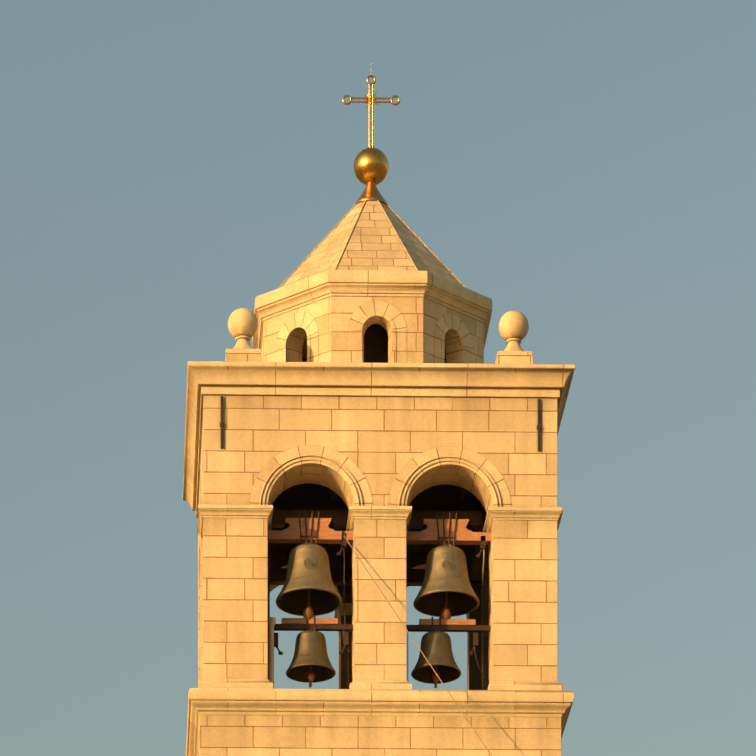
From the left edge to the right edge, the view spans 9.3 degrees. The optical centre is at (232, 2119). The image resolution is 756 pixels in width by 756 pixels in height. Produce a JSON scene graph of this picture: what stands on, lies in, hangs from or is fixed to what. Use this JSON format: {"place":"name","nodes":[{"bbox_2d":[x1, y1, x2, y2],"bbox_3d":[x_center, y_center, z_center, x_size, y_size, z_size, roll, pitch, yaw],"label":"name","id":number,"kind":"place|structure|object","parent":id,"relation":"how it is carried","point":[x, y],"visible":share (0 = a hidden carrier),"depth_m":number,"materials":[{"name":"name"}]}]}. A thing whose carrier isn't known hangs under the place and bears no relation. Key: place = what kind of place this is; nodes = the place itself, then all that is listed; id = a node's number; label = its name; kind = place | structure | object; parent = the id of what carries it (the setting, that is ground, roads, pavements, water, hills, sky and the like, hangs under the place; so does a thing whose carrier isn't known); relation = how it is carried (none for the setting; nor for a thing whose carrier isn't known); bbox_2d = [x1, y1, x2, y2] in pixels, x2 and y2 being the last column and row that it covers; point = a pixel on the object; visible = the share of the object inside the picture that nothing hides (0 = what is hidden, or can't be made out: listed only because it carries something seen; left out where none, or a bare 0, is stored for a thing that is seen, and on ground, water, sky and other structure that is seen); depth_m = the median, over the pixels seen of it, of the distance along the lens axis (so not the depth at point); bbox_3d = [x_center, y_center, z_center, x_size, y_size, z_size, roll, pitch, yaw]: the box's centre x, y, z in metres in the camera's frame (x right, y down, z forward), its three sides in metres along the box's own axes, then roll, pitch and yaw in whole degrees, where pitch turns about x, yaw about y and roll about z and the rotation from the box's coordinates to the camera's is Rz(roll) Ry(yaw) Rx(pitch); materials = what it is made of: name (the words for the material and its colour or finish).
{"place":"outdoors","nodes":[
{"label":"outdoors","id":0,"kind":"place"},
{"bbox_2d":[261,341,262,361],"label":"jamb","id":1,"kind":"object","parent":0,"point":[262,352],"depth_m":67.75,"materials":[{"name":"beige stone"}]},
{"bbox_2d":[364,324,387,362],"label":"window opening","id":2,"kind":"object","parent":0,"point":[375,343],"visible":0.04,"depth_m":67.40,"materials":[{"name":"black"}]},
{"bbox_2d":[276,483,479,502],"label":"belfry ceiling","id":3,"kind":"structure","parent":0,"point":[318,492],"depth_m":69.29,"materials":[{"name":"brown wood"}]},
{"bbox_2d":[0,0,755,755],"label":"sky","id":4,"kind":"structure","parent":0,"point":[585,169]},
{"bbox_3d":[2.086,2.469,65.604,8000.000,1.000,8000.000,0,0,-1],"label":"ground","id":5,"kind":"structure","parent":0,"visible":0},
{"bbox_2d":[198,715,560,755],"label":"tower shaft","id":6,"kind":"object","parent":5,"relation":"on","point":[233,735],"visible":1,"depth_m":65.55,"materials":[{"name":"stone"}]},
{"bbox_2d":[186,688,573,755],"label":"cornice","id":7,"kind":"structure","parent":6,"relation":"on","point":[373,702],"depth_m":65.45,"materials":[{"name":"stone"}]},
{"bbox_2d":[198,417,202,682],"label":"side wall","id":8,"kind":"structure","parent":7,"relation":"on","point":[200,608],"depth_m":68.16,"materials":[{"name":"stone"}]},
{"bbox_2d":[270,528,468,689],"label":"belfry interior wall","id":9,"kind":"structure","parent":7,"relation":"on","point":[416,556],"depth_m":69.80,"materials":[{"name":"stone"}]},
{"bbox_2d":[203,395,556,683],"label":"belfry wall","id":10,"kind":"structure","parent":7,"relation":"on","point":[380,442],"depth_m":65.61,"materials":[{"name":"stone"}]},
{"bbox_2d":[268,617,275,688],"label":"vertical post","id":11,"kind":"object","parent":10,"relation":"attached to","point":[271,622],"visible":0.65,"depth_m":65.81,"materials":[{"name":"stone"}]},
{"bbox_2d":[250,445,372,505],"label":"archivolt","id":12,"kind":"object","parent":10,"relation":"attached to","point":[344,467],"visible":0.96,"depth_m":65.57,"materials":[{"name":"stone"}]},
{"bbox_2d":[183,361,574,517],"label":"cornice","id":13,"kind":"structure","parent":10,"relation":"on","point":[380,379],"depth_m":65.52,"materials":[{"name":"stone"}]},
{"bbox_2d":[263,296,330,361],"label":"wall","id":14,"kind":"structure","parent":13,"relation":"on","point":[319,311],"depth_m":67.09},
{"bbox_2d":[275,312,318,349],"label":"window arch","id":15,"kind":"structure","parent":14,"relation":"attached to","point":[306,322],"depth_m":66.94,"materials":[{"name":"beige stone"}]},
{"bbox_2d":[275,335,318,361],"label":"window jambs","id":16,"kind":"object","parent":14,"relation":"attached to","point":[312,350],"visible":0.35,"depth_m":66.76,"materials":[{"name":"beige stone"}]},
{"bbox_2d":[331,296,422,362],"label":"wall","id":17,"kind":"structure","parent":13,"relation":"on","point":[344,308],"depth_m":66.51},
{"bbox_2d":[252,270,491,361],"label":"cornice","id":18,"kind":"structure","parent":17,"relation":"on","point":[380,283],"depth_m":66.63,"materials":[{"name":"beige stone"}]},
{"bbox_2d":[280,200,463,287],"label":"roof","id":19,"kind":"structure","parent":18,"relation":"on","point":[374,242],"depth_m":67.30,"materials":[{"name":"beige stone"}]},
{"bbox_2d":[355,182,387,203],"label":"finial base","id":20,"kind":"object","parent":19,"relation":"on","point":[371,191],"visible":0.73,"depth_m":67.96,"materials":[{"name":"gold metal"}]},
{"bbox_2d":[353,147,388,184],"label":"gold ball","id":21,"kind":"object","parent":20,"relation":"on","point":[371,164],"visible":0.94,"depth_m":67.92,"materials":[{"name":"gold metal"}]},
{"bbox_2d":[342,66,399,147],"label":"cross","id":22,"kind":"object","parent":21,"relation":"on","point":[373,101],"visible":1,"depth_m":68.09,"materials":[{"name":"gold metal"}]},
{"bbox_2d":[279,200,465,287],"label":"roof ridges","id":23,"kind":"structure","parent":18,"relation":"on","point":[352,232],"depth_m":67.64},
{"bbox_2d":[347,301,406,330],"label":"window arch","id":24,"kind":"structure","parent":17,"relation":"attached to","point":[361,315],"depth_m":66.50,"materials":[{"name":"beige stone"}]},
{"bbox_2d":[347,330,406,362],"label":"window jambs","id":25,"kind":"object","parent":17,"relation":"attached to","point":[354,346],"visible":0.54,"depth_m":66.49,"materials":[{"name":"beige stone"}]},
{"bbox_2d":[225,349,532,363],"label":"finial pedestals","id":26,"kind":"object","parent":13,"relation":"on","point":[502,357],"visible":0.19,"depth_m":65.96,"materials":[{"name":"stone"}]},
{"bbox_2d":[228,308,528,350],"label":"ball finials","id":27,"kind":"object","parent":26,"relation":"on","point":[243,326],"visible":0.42,"depth_m":66.04,"materials":[{"name":"stone"}]},
{"bbox_2d":[423,297,483,363],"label":"wall","id":28,"kind":"structure","parent":13,"relation":"on","point":[433,312],"depth_m":67.16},
{"bbox_2d":[434,313,472,351],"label":"window arch","id":29,"kind":"structure","parent":28,"relation":"attached to","point":[445,323],"depth_m":66.99,"materials":[{"name":"beige stone"}]},
{"bbox_2d":[434,336,472,363],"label":"window jambs","id":30,"kind":"object","parent":28,"relation":"attached to","point":[439,351],"visible":0.33,"depth_m":66.80,"materials":[{"name":"beige stone"}]},
{"bbox_2d":[268,518,490,624],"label":"bell headstocks","id":31,"kind":"object","parent":10,"relation":"attached to","point":[427,534],"visible":0.85,"depth_m":66.08,"materials":[{"name":"brown wood"}]},
{"bbox_2d":[220,396,540,450],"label":"iron wall anchors","id":32,"kind":"object","parent":10,"relation":"attached to","point":[222,425],"depth_m":65.54,"materials":[{"name":"metal"}]},
{"bbox_2d":[274,510,490,689],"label":"bell mounting hardware","id":33,"kind":"object","parent":10,"relation":"attached to","point":[409,628],"visible":0.83,"depth_m":66.10,"materials":[{"name":"black metal"}]},
{"bbox_2d":[276,542,341,615],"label":"bell","id":34,"kind":"object","parent":33,"relation":"attached to","point":[308,566],"visible":1,"depth_m":65.89,"materials":[{"name":"brown metal"}]},
{"bbox_2d":[303,589,313,626],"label":"bell clapper","id":35,"kind":"object","parent":34,"relation":"hanging from","point":[308,613],"visible":0.71,"depth_m":66.06,"materials":[{"name":"brown metal"}]},
{"bbox_2d":[286,629,335,682],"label":"bell","id":36,"kind":"object","parent":33,"relation":"hanging from","point":[310,647],"visible":0.96,"depth_m":65.95,"materials":[{"name":"brown metal"}]},
{"bbox_2d":[307,665,314,686],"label":"bell clapper","id":37,"kind":"object","parent":36,"relation":"hanging from","point":[310,676],"visible":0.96,"depth_m":66.09,"materials":[{"name":"brown metal"}]},
{"bbox_2d":[343,547,345,625],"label":"cable","id":38,"kind":"object","parent":33,"relation":"attached to","point":[344,584],"visible":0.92,"depth_m":66.08,"materials":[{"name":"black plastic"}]},
{"bbox_2d":[344,536,491,755],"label":"bell rope","id":39,"kind":"object","parent":33,"relation":"hanging from","point":[420,650],"visible":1,"depth_m":65.17,"materials":[{"name":"beige fabric"}]},
{"bbox_2d":[341,531,344,546],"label":"bell lever","id":40,"kind":"object","parent":39,"relation":"attached to","point":[343,533],"visible":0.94,"depth_m":65.65,"materials":[{"name":"metal"}]},
{"bbox_2d":[411,630,460,683],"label":"bell","id":41,"kind":"object","parent":33,"relation":"hanging from","point":[436,647],"visible":1,"depth_m":65.99,"materials":[{"name":"brown metal"}]},
{"bbox_2d":[432,665,439,687],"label":"bell clapper","id":42,"kind":"object","parent":41,"relation":"hanging from","point":[435,679],"visible":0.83,"depth_m":66.13,"materials":[{"name":"brown metal"}]},
{"bbox_2d":[413,543,478,616],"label":"bell","id":43,"kind":"object","parent":33,"relation":"attached to","point":[446,569],"visible":0.98,"depth_m":65.94,"materials":[{"name":"brown metal"}]},
{"bbox_2d":[441,592,450,627],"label":"bell clapper","id":44,"kind":"object","parent":43,"relation":"hanging from","point":[445,613],"visible":0.65,"depth_m":66.11,"materials":[{"name":"brown metal"}]},
{"bbox_2d":[474,646,484,677],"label":"cable","id":45,"kind":"object","parent":33,"relation":"attached to","point":[477,662],"visible":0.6,"depth_m":66.16,"materials":[{"name":"black plastic"}]},
{"bbox_2d":[482,549,484,584],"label":"cable","id":46,"kind":"object","parent":33,"relation":"attached to","point":[483,565],"visible":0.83,"depth_m":66.16,"materials":[{"name":"beige metal"}]},
{"bbox_2d":[388,446,510,506],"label":"archivolt","id":47,"kind":"object","parent":10,"relation":"attached to","point":[484,469],"visible":0.98,"depth_m":65.61,"materials":[{"name":"stone"}]},
{"bbox_2d":[198,679,562,690],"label":"pillar bases","id":48,"kind":"object","parent":7,"relation":"on","point":[381,684],"visible":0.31,"depth_m":65.54,"materials":[{"name":"stone"}]},
{"bbox_2d":[365,753,395,755],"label":"blind arch","id":49,"kind":"structure","parent":6,"relation":"attached to","point":[379,754],"depth_m":65.54,"materials":[{"name":"stone"}]},
{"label":"belfry timber floor","id":50,"kind":"structure","parent":0,"visible":0},
{"bbox_2d":[268,487,488,689],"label":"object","id":51,"kind":"structure","parent":50,"relation":"on","point":[334,508],"depth_m":68.99,"materials":[{"name":"brown wood"}]},
{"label":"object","id":52,"kind":"object","parent":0,"visible":0},
{"bbox_2d":[197,504,562,631],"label":"impost moldings","id":53,"kind":"structure","parent":52,"relation":"attached to","point":[393,512],"depth_m":65.58,"materials":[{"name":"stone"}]}
]}

